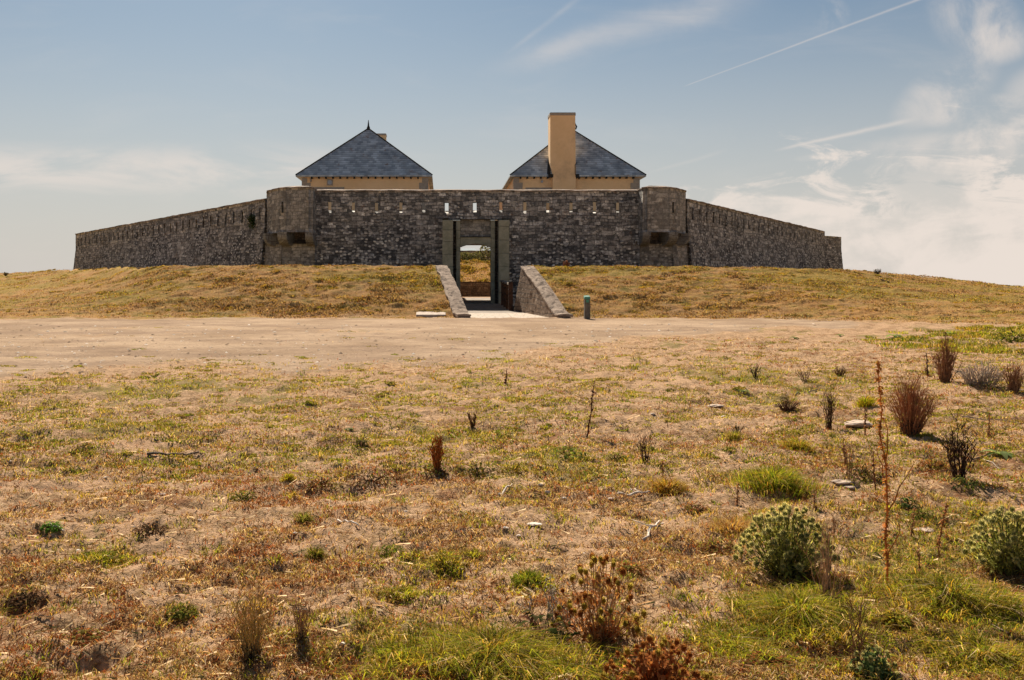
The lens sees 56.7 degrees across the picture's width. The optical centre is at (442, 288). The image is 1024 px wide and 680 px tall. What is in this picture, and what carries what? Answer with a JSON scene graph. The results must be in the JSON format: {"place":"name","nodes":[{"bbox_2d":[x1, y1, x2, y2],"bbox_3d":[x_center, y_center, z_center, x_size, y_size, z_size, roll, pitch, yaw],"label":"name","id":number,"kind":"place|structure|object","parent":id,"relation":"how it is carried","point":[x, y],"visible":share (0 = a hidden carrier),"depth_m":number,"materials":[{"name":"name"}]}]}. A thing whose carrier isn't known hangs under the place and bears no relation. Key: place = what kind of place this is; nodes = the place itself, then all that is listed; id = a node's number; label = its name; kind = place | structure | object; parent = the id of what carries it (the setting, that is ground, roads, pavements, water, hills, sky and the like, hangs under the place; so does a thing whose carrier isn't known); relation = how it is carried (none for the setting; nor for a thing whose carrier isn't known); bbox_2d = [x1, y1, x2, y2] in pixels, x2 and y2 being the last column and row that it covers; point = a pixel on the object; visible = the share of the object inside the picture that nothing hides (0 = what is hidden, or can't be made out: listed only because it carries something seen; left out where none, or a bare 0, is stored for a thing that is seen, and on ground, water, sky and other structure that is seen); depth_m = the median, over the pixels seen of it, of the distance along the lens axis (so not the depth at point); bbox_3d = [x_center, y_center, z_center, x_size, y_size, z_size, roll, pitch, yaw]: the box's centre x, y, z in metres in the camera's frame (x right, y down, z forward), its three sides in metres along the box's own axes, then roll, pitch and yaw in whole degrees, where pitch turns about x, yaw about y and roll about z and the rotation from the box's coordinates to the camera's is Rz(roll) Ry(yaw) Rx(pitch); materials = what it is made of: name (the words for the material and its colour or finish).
{"place":"outdoors","nodes":[
{"label":"outdoors","id":0,"kind":"place"},
{"bbox_2d":[0,265,1023,679],"bbox_3d":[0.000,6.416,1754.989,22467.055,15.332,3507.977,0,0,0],"label":"ground","id":1,"kind":"structure","parent":0,"point":[136,325],"depth_m":11.36,"materials":[{"name":"soil"}]},
{"bbox_2d":[5,589,49,611],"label":"leafy plant","id":2,"kind":"object","parent":1,"relation":"on","point":[20,605],"visible":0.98,"depth_m":4.86,"materials":[{"name":"brown plant"}]},
{"bbox_2d":[40,521,64,532],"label":"leafy plant","id":3,"kind":"object","parent":1,"relation":"on","point":[51,528],"visible":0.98,"depth_m":6.09,"materials":[{"name":"green plant"}]},
{"bbox_2d":[61,626,103,646],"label":"leafy plant","id":4,"kind":"object","parent":1,"relation":"on","point":[88,637],"visible":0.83,"depth_m":4.39,"materials":[{"name":"brown plant"}]},
{"bbox_2d":[134,522,168,536],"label":"leafy plant","id":5,"kind":"object","parent":1,"relation":"on","point":[149,528],"visible":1,"depth_m":5.99,"materials":[{"name":"brown plant"}]},
{"bbox_2d":[147,451,198,455],"bbox_3d":[-2.481,1.541,8.790,0.499,0.065,0.157,0,0,-34],"label":"stick","id":6,"kind":"object","parent":1,"relation":"on","point":[151,453],"visible":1,"depth_m":8.79,"materials":[{"name":"brown wood"}]},
{"bbox_2d":[163,601,198,621],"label":"leafy plant","id":7,"kind":"object","parent":1,"relation":"on","point":[180,614],"visible":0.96,"depth_m":4.64,"materials":[{"name":"green plant"}]},
{"bbox_2d":[228,490,257,501],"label":"leafy plant","id":8,"kind":"object","parent":1,"relation":"on","point":[242,493],"visible":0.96,"depth_m":7.10,"materials":[{"name":"green plant"}]},
{"bbox_2d":[224,581,277,664],"bbox_3d":[-0.821,1.426,4.043,0.217,0.372,0.208,0,0,-37],"label":"dry bush","id":9,"kind":"object","parent":1,"relation":"on","point":[247,649],"visible":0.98,"depth_m":4.03,"materials":[{"name":"plant"}]},
{"bbox_2d":[275,472,300,481],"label":"grass tussock","id":10,"kind":"object","parent":1,"relation":"on","point":[290,476],"depth_m":7.60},
{"bbox_2d":[287,595,314,639],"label":"dry bush","id":11,"kind":"object","parent":1,"relation":"on","point":[301,627],"visible":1,"depth_m":4.17,"materials":[{"name":"plant"}]},
{"bbox_2d":[287,510,318,524],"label":"grass tussock","id":12,"kind":"object","parent":1,"relation":"on","point":[302,518],"depth_m":6.27,"materials":[{"name":"plant"}]},
{"bbox_2d":[301,544,332,560],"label":"grass tussock","id":13,"kind":"object","parent":1,"relation":"on","point":[316,552],"depth_m":5.49,"materials":[{"name":"plant"}]},
{"bbox_2d":[304,475,337,488],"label":"leafy plant","id":14,"kind":"object","parent":1,"relation":"on","point":[316,483],"visible":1,"depth_m":7.43,"materials":[{"name":"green plant"}]},
{"bbox_2d":[353,429,372,447],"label":"leafy plant","id":15,"kind":"object","parent":1,"relation":"on","point":[363,441],"visible":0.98,"depth_m":9.29,"materials":[{"name":"green plant"}]},
{"bbox_2d":[337,466,407,488],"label":"leafy plant","id":16,"kind":"object","parent":1,"relation":"on","point":[372,473],"visible":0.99,"depth_m":7.52,"materials":[{"name":"green plant"}]},
{"bbox_2d":[377,544,406,557],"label":"leafy plant","id":17,"kind":"object","parent":1,"relation":"on","point":[389,547],"visible":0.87,"depth_m":5.53,"materials":[{"name":"green plant"}]},
{"bbox_2d":[0,323,818,376],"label":"path gravel","id":18,"kind":"structure","parent":1,"relation":"on","point":[295,343],"depth_m":23.80,"materials":[{"name":"gravel"}]},
{"bbox_2d":[416,312,445,316],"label":"stone slab","id":19,"kind":"structure","parent":1,"relation":"on","point":[428,314],"depth_m":39.50,"materials":[{"name":"stone"}]},
{"bbox_2d":[424,464,448,476],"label":"leafy plant","id":20,"kind":"object","parent":1,"relation":"on","point":[436,471],"visible":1,"depth_m":7.78,"materials":[{"name":"green plant"}]},
{"bbox_2d":[428,432,446,469],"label":"dry bush","id":21,"kind":"object","parent":1,"relation":"on","point":[437,455],"visible":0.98,"depth_m":7.91,"materials":[{"name":"plant"}]},
{"bbox_2d":[436,265,470,317],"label":"retaining wall","id":22,"kind":"structure","parent":1,"relation":"on","point":[455,299],"depth_m":41.62,"materials":[{"name":"stone"}]},
{"bbox_2d":[73,186,842,310],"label":"fort","id":23,"kind":"structure","parent":1,"relation":"on","point":[667,226],"depth_m":55.00,"materials":[{"name":"stone"}]},
{"bbox_2d":[246,214,254,228],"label":"wall shrub","id":24,"kind":"object","parent":23,"relation":"attached to","point":[251,219],"visible":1,"depth_m":57.81,"materials":[{"name":"green plant"}]},
{"bbox_2d":[460,258,490,281],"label":"grass bank","id":25,"kind":"structure","parent":23,"relation":"on","point":[472,274],"depth_m":84.92,"materials":[{"name":"plant"}]},
{"bbox_2d":[462,298,497,303],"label":"passage floor","id":26,"kind":"structure","parent":23,"relation":"in","point":[476,300],"depth_m":58.71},
{"bbox_2d":[467,411,476,426],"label":"dry bush","id":27,"kind":"object","parent":1,"relation":"on","point":[471,422],"visible":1,"depth_m":10.58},
{"bbox_2d":[459,547,486,559],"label":"grass tussock","id":28,"kind":"object","parent":1,"relation":"on","point":[472,552],"depth_m":5.51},
{"bbox_2d":[460,250,489,260],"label":"wall","id":29,"kind":"structure","parent":1,"relation":"on","point":[471,251],"depth_m":96.89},
{"bbox_2d":[460,281,490,296],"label":"courtyard wall","id":30,"kind":"structure","parent":1,"relation":"on","point":[474,289],"depth_m":81.00,"materials":[{"name":"stone"}]},
{"bbox_2d":[460,245,490,260],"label":"scrub","id":31,"kind":"object","parent":1,"relation":"on","point":[478,254],"visible":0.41,"depth_m":92.87,"materials":[{"name":"green plant"}]},
{"bbox_2d":[453,460,505,479],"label":"leafy plant","id":32,"kind":"object","parent":1,"relation":"on","point":[475,471],"visible":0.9,"depth_m":7.84,"materials":[{"name":"green plant"}]},
{"bbox_2d":[465,280,512,310],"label":"footbridge","id":33,"kind":"object","parent":1,"relation":"on","point":[506,304],"visible":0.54,"depth_m":49.40,"materials":[{"name":"wood"}]},
{"bbox_2d":[468,313,548,317],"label":"ramp","id":34,"kind":"structure","parent":1,"relation":"on","point":[499,315],"depth_m":42.06,"materials":[{"name":"concrete"}]},
{"bbox_2d":[468,311,521,312],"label":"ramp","id":35,"kind":"structure","parent":34,"relation":"on","point":[493,312],"depth_m":45.56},
{"bbox_2d":[5,369,1012,679],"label":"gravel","id":36,"kind":"structure","parent":1,"relation":"on","point":[391,539],"depth_m":5.62,"materials":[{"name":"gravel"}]},
{"bbox_2d":[0,264,1023,324],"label":"mound grass","id":37,"kind":"structure","parent":1,"relation":"on","point":[737,274],"depth_m":42.40,"materials":[{"name":"plant"}]},
{"bbox_2d":[0,327,1023,491],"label":"turf mats","id":38,"kind":"object","parent":1,"relation":"on","point":[54,441],"visible":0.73,"depth_m":10.67,"materials":[{"name":"yellow plant"}]},
{"bbox_2d":[501,461,528,473],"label":"leafy plant","id":39,"kind":"object","parent":1,"relation":"on","point":[525,469],"visible":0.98,"depth_m":7.91,"materials":[{"name":"yellow plant"}]},
{"bbox_2d":[507,567,547,586],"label":"grass tussock","id":40,"kind":"object","parent":1,"relation":"on","point":[526,577],"depth_m":5.05,"materials":[{"name":"plant"}]},
{"bbox_2d":[41,538,1023,679],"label":"long grass","id":41,"kind":"structure","parent":1,"relation":"on","point":[500,651],"depth_m":4.30,"materials":[{"name":"plant"}]},
{"bbox_2d":[514,266,572,317],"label":"retaining wall","id":42,"kind":"structure","parent":1,"relation":"on","point":[535,294],"depth_m":43.00,"materials":[{"name":"stone"}]},
{"bbox_2d":[510,609,581,650],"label":"leafy plant","id":43,"kind":"object","parent":1,"relation":"on","point":[552,631],"visible":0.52,"depth_m":4.23,"materials":[{"name":"green plant"}]},
{"bbox_2d":[519,576,573,628],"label":"dry bush","id":44,"kind":"object","parent":1,"relation":"on","point":[549,603],"visible":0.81,"depth_m":4.42,"materials":[{"name":"plant"}]},
{"bbox_2d":[549,446,587,460],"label":"leafy plant","id":45,"kind":"object","parent":1,"relation":"on","point":[571,449],"visible":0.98,"depth_m":8.54,"materials":[{"name":"green plant"}]},
{"bbox_2d":[584,295,590,318],"bbox_3d":[5.861,0.798,38.300,0.244,1.045,0.245,0,0,0],"label":"bollard","id":46,"kind":"object","parent":1,"relation":"on","point":[587,298],"visible":0.89,"depth_m":38.19,"materials":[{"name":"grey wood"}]},
{"bbox_2d":[586,381,595,436],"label":"dry stalk","id":47,"kind":"object","parent":1,"relation":"on","point":[591,404],"visible":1,"depth_m":10.07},
{"bbox_2d":[550,552,647,646],"bbox_3d":[0.710,1.407,4.298,0.449,0.435,0.374,0,0,0],"label":"thistle bush","id":48,"kind":"object","parent":1,"relation":"on","point":[593,630],"visible":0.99,"depth_m":4.28,"materials":[{"name":"brown plant"}]},
{"bbox_2d":[604,451,626,461],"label":"leafy plant","id":49,"kind":"object","parent":1,"relation":"on","point":[612,456],"visible":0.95,"depth_m":8.63,"materials":[{"name":"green plant"}]},
{"bbox_2d":[609,560,649,578],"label":"leafy plant","id":50,"kind":"object","parent":1,"relation":"on","point":[628,567],"visible":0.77,"depth_m":5.21,"materials":[{"name":"brown plant"}]},
{"bbox_2d":[618,488,649,495],"bbox_3d":[1.458,1.563,7.262,0.296,0.050,0.074,0,0,-26],"label":"stick","id":51,"kind":"object","parent":1,"relation":"on","point":[637,491],"visible":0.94,"depth_m":7.24,"materials":[{"name":"grey wood"}]},
{"bbox_2d":[636,429,655,461],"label":"dry bush","id":52,"kind":"object","parent":1,"relation":"on","point":[642,449],"visible":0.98,"depth_m":8.32,"materials":[{"name":"plant"}]},
{"bbox_2d":[632,519,663,540],"bbox_3d":[1.356,1.587,6.312,0.153,0.107,0.663,0,0,23],"label":"stick","id":53,"kind":"object","parent":1,"relation":"on","point":[648,532],"visible":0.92,"depth_m":6.17,"materials":[{"name":"brown wood"}]},
{"bbox_2d":[599,634,713,679],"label":"thistle bush","id":54,"kind":"object","parent":1,"relation":"on","point":[663,668],"visible":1,"depth_m":3.73,"materials":[{"name":"brown plant"}]},
{"bbox_2d":[639,472,697,499],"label":"grass tussock","id":55,"kind":"object","parent":1,"relation":"on","point":[665,485],"depth_m":7.32,"materials":[{"name":"plant"}]},
{"bbox_2d":[678,501,712,515],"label":"leafy plant","id":56,"kind":"object","parent":1,"relation":"on","point":[688,508],"visible":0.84,"depth_m":6.89,"materials":[{"name":"brown plant"}]},
{"bbox_2d":[698,539,734,556],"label":"leafy plant","id":57,"kind":"object","parent":1,"relation":"on","point":[713,549],"visible":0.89,"depth_m":5.77,"materials":[{"name":"brown plant"}]},
{"bbox_2d":[695,514,762,538],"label":"grass tussock","id":58,"kind":"object","parent":1,"relation":"on","point":[731,526],"depth_m":6.19,"materials":[{"name":"plant"}]},
{"bbox_2d":[714,430,753,441],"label":"grass tussock","id":59,"kind":"object","parent":1,"relation":"on","point":[730,436],"depth_m":9.86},
{"bbox_2d":[734,483,739,504],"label":"dry stalk","id":60,"kind":"object","parent":1,"relation":"on","point":[737,499],"visible":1,"depth_m":7.17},
{"bbox_2d":[750,364,761,377],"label":"dry bush","id":61,"kind":"object","parent":1,"relation":"on","point":[756,369],"visible":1,"depth_m":15.29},
{"bbox_2d":[740,651,794,671],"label":"leafy plant","id":62,"kind":"object","parent":1,"relation":"on","point":[776,657],"visible":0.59,"depth_m":3.99,"materials":[{"name":"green plant"}]},
{"bbox_2d":[687,460,848,500],"bbox_3d":[2.642,1.511,7.588,1.258,0.283,1.030,0,0,0],"label":"grass tussock","id":63,"kind":"object","parent":1,"relation":"on","point":[771,478],"depth_m":7.47,"materials":[{"name":"plant"}]},
{"bbox_2d":[732,502,840,580],"bbox_3d":[1.923,1.423,5.321,0.595,0.434,0.529,0,0,0],"label":"thistle bush","id":64,"kind":"object","parent":1,"relation":"on","point":[786,555],"visible":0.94,"depth_m":5.26,"materials":[{"name":"green plant"}]},
{"bbox_2d":[775,394,800,411],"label":"dry bush","id":65,"kind":"object","parent":1,"relation":"on","point":[783,406],"visible":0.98,"depth_m":12.04,"materials":[{"name":"plant"}]},
{"bbox_2d":[772,435,825,455],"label":"grass tussock","id":66,"kind":"object","parent":1,"relation":"on","point":[794,444],"depth_m":9.17,"materials":[{"name":"plant"}]},
{"bbox_2d":[795,367,810,381],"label":"dry bush","id":67,"kind":"object","parent":1,"relation":"on","point":[801,375],"visible":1,"depth_m":14.86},
{"bbox_2d":[795,512,856,604],"bbox_3d":[1.922,1.347,4.659,0.233,0.482,0.270,0,0,-19],"label":"dry bush","id":68,"kind":"object","parent":1,"relation":"on","point":[825,584],"visible":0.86,"depth_m":4.68,"materials":[{"name":"plant"}]},
{"bbox_2d":[816,381,838,429],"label":"dry bush","id":69,"kind":"object","parent":1,"relation":"on","point":[829,422],"visible":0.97,"depth_m":10.46,"materials":[{"name":"plant"}]},
{"bbox_2d":[833,366,845,376],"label":"dry bush","id":70,"kind":"object","parent":1,"relation":"on","point":[843,372],"visible":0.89,"depth_m":16.00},
{"bbox_2d":[832,479,852,484],"bbox_3d":[3.290,1.588,7.761,0.156,0.036,0.142,0,0,-29],"label":"stone","id":71,"kind":"object","parent":1,"relation":"on","point":[841,482],"visible":0.99,"depth_m":7.72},
{"bbox_2d":[842,440,862,479],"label":"dry bush","id":72,"kind":"object","parent":1,"relation":"on","point":[847,470],"visible":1,"depth_m":7.78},
{"bbox_2d":[839,587,876,674],"bbox_3d":[1.712,1.416,3.914,0.152,0.388,0.140,0,0,0],"label":"dry bush","id":73,"kind":"object","parent":1,"relation":"on","point":[854,643],"visible":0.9,"depth_m":3.92,"materials":[{"name":"plant"}]},
{"bbox_2d":[844,419,872,427],"bbox_3d":[4.612,1.501,10.495,0.314,0.077,0.242,0,0,0],"label":"stone","id":74,"kind":"object","parent":1,"relation":"on","point":[855,423],"visible":0.91,"depth_m":10.42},
{"bbox_2d":[844,461,872,477],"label":"leafy plant","id":75,"kind":"object","parent":1,"relation":"on","point":[860,471],"visible":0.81,"depth_m":7.89,"materials":[{"name":"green plant"}]},
{"bbox_2d":[861,408,867,433],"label":"dry stalk","id":76,"kind":"object","parent":1,"relation":"on","point":[865,423],"visible":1,"depth_m":10.11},
{"bbox_2d":[852,394,881,408],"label":"grass tussock","id":77,"kind":"object","parent":1,"relation":"on","point":[867,401],"depth_m":12.17,"materials":[{"name":"plant"}]},
{"bbox_2d":[871,451,876,488],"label":"dry stalk","id":78,"kind":"object","parent":1,"relation":"on","point":[874,471],"visible":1,"depth_m":7.60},
{"bbox_2d":[849,644,899,679],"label":"thistle bush","id":79,"kind":"object","parent":1,"relation":"on","point":[869,664],"visible":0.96,"depth_m":3.86,"materials":[{"name":"green plant"}]},
{"bbox_2d":[874,360,913,582],"bbox_3d":[2.431,0.995,5.078,0.194,1.216,0.139,0,0,0],"label":"dry stalk","id":80,"kind":"object","parent":1,"relation":"on","point":[885,494],"visible":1,"depth_m":5.09,"materials":[{"name":"plant"}]},
{"bbox_2d":[876,609,912,630],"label":"leafy plant","id":81,"kind":"object","parent":1,"relation":"on","point":[896,618],"visible":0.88,"depth_m":4.42,"materials":[{"name":"green plant"}]},
{"bbox_2d":[896,495,919,508],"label":"leafy plant","id":82,"kind":"object","parent":1,"relation":"on","point":[907,501],"visible":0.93,"depth_m":6.88,"materials":[{"name":"green plant"}]},
{"bbox_2d":[884,368,939,435],"bbox_3d":[4.967,1.207,10.003,0.523,0.751,0.563,0,0,0],"label":"dry bush","id":83,"kind":"object","parent":1,"relation":"on","point":[911,424],"visible":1,"depth_m":9.94,"materials":[{"name":"plant"}]},
{"bbox_2d":[909,508,915,536],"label":"dry stalk","id":84,"kind":"object","parent":1,"relation":"on","point":[912,527],"visible":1,"depth_m":6.22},
{"bbox_2d":[915,547,922,572],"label":"dry stalk","id":85,"kind":"object","parent":1,"relation":"on","point":[919,557],"visible":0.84,"depth_m":5.35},
{"bbox_2d":[904,509,935,520],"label":"leafy plant","id":86,"kind":"object","parent":1,"relation":"on","point":[921,515],"visible":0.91,"depth_m":6.65,"materials":[{"name":"green plant"}]},
{"bbox_2d":[915,457,949,470],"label":"leafy plant","id":87,"kind":"object","parent":1,"relation":"on","point":[934,462],"visible":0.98,"depth_m":8.10,"materials":[{"name":"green plant"}]},
{"bbox_2d":[936,537,943,558],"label":"dry stalk","id":88,"kind":"object","parent":1,"relation":"on","point":[939,542],"visible":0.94,"depth_m":5.75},
{"bbox_2d":[933,502,948,547],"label":"dry stalk","id":89,"kind":"object","parent":1,"relation":"on","point":[941,520],"visible":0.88,"depth_m":5.91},
{"bbox_2d":[860,322,1023,359],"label":"scrub grass","id":90,"kind":"structure","parent":1,"relation":"on","point":[983,330],"depth_m":24.35,"materials":[{"name":"plant"}]},
{"bbox_2d":[926,628,959,644],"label":"leafy plant","id":91,"kind":"object","parent":1,"relation":"on","point":[940,637],"visible":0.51,"depth_m":4.25,"materials":[{"name":"green plant"}]},
{"bbox_2d":[929,335,962,382],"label":"dry bush","id":92,"kind":"object","parent":1,"relation":"on","point":[944,371],"visible":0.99,"depth_m":14.35,"materials":[{"name":"plant"}]},
{"bbox_2d":[940,409,978,479],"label":"dry bush","id":93,"kind":"object","parent":1,"relation":"on","point":[960,451],"visible":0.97,"depth_m":7.79,"materials":[{"name":"plant"}]},
{"bbox_2d":[948,475,987,491],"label":"leafy plant","id":94,"kind":"object","parent":1,"relation":"on","point":[964,481],"visible":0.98,"depth_m":7.43,"materials":[{"name":"green plant"}]},
{"bbox_2d":[960,509,996,520],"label":"leafy plant","id":95,"kind":"object","parent":1,"relation":"on","point":[979,516],"visible":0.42,"depth_m":6.66,"materials":[{"name":"yellow plant"}]},
{"bbox_2d":[956,359,1006,385],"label":"woolly shrub","id":96,"kind":"object","parent":1,"relation":"on","point":[981,377],"visible":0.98,"depth_m":13.83,"materials":[{"name":"plant"}]},
{"bbox_2d":[986,413,993,436],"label":"dry stalk","id":97,"kind":"object","parent":1,"relation":"on","point":[988,430],"visible":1,"depth_m":9.88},
{"bbox_2d":[960,504,1023,575],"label":"thistle bush","id":98,"kind":"object","parent":1,"relation":"on","point":[1007,558],"visible":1,"depth_m":5.34,"materials":[{"name":"green plant"}]},
{"bbox_2d":[961,416,1023,423],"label":"stick","id":99,"kind":"object","parent":1,"relation":"on","point":[991,419],"visible":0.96,"depth_m":10.86,"materials":[{"name":"brown wood"}]},
{"bbox_2d":[981,449,1014,459],"bbox_3d":[5.181,1.573,8.744,0.404,0.145,0.343,0,0,0],"label":"mullein rosette","id":100,"kind":"object","parent":1,"relation":"on","point":[1005,454],"visible":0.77,"depth_m":8.75,"materials":[{"name":"green plant"}]},
{"bbox_2d":[990,328,1023,342],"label":"leafy plant","id":101,"kind":"object","parent":1,"relation":"on","point":[1009,337],"visible":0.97,"depth_m":23.98,"materials":[{"name":"green plant"}]},
{"bbox_2d":[1001,361,1023,392],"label":"dry bush","id":102,"kind":"object","parent":1,"relation":"on","point":[1014,384],"visible":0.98,"depth_m":13.35,"materials":[{"name":"plant"}]},
{"bbox_2d":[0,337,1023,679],"bbox_3d":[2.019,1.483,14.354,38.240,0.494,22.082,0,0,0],"label":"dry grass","id":103,"kind":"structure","parent":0,"point":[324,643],"depth_m":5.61,"materials":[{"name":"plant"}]},
{"bbox_2d":[0,0,1023,285],"label":"sky","id":104,"kind":"structure","parent":0,"point":[891,129],"materials":[{"name":"blue"}]},
{"bbox_2d":[977,379,1006,391],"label":"leafy plant","id":105,"kind":"object","parent":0,"point":[1001,385],"visible":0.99,"depth_m":13.53,"materials":[{"name":"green plant"}]},
{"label":"courtyard","id":106,"kind":"structure","parent":0,"visible":0},
{"bbox_2d":[295,120,433,210],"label":"barrack","id":107,"kind":"structure","parent":106,"relation":"on","point":[368,158],"depth_m":66.12,"materials":[{"name":"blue stone"}]},
{"bbox_2d":[499,112,646,210],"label":"barrack","id":108,"kind":"structure","parent":106,"relation":"on","point":[568,157],"depth_m":66.00,"materials":[{"name":"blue stone"}]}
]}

